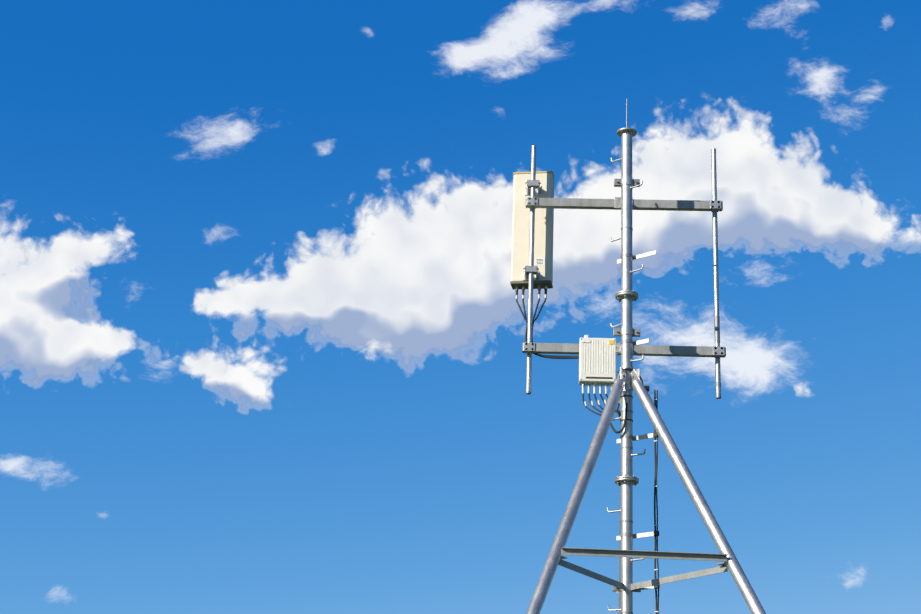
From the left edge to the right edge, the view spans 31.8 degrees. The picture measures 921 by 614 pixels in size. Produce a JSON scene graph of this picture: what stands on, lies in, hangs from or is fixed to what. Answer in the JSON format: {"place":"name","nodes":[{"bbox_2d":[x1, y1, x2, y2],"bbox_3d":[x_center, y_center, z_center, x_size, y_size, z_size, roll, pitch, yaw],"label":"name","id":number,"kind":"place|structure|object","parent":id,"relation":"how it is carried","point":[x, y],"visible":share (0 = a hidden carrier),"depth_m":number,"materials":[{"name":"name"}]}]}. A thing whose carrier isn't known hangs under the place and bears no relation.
{"place":"outdoors","nodes":[
{"label":"outdoors","id":0,"kind":"place"},
{"bbox_2d":[0,0,920,613],"label":"sky","id":1,"kind":"structure","parent":0,"point":[263,325],"materials":[{"name":"blue"}]},
{"label":"ground","id":2,"kind":"structure","parent":0,"visible":0},
{"bbox_2d":[510,99,765,613],"bbox_3d":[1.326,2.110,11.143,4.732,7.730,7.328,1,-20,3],"label":"antenna mast","id":3,"kind":"object","parent":2,"relation":"on","point":[536,203],"visible":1,"depth_m":11.77,"materials":[{"name":"metal"}]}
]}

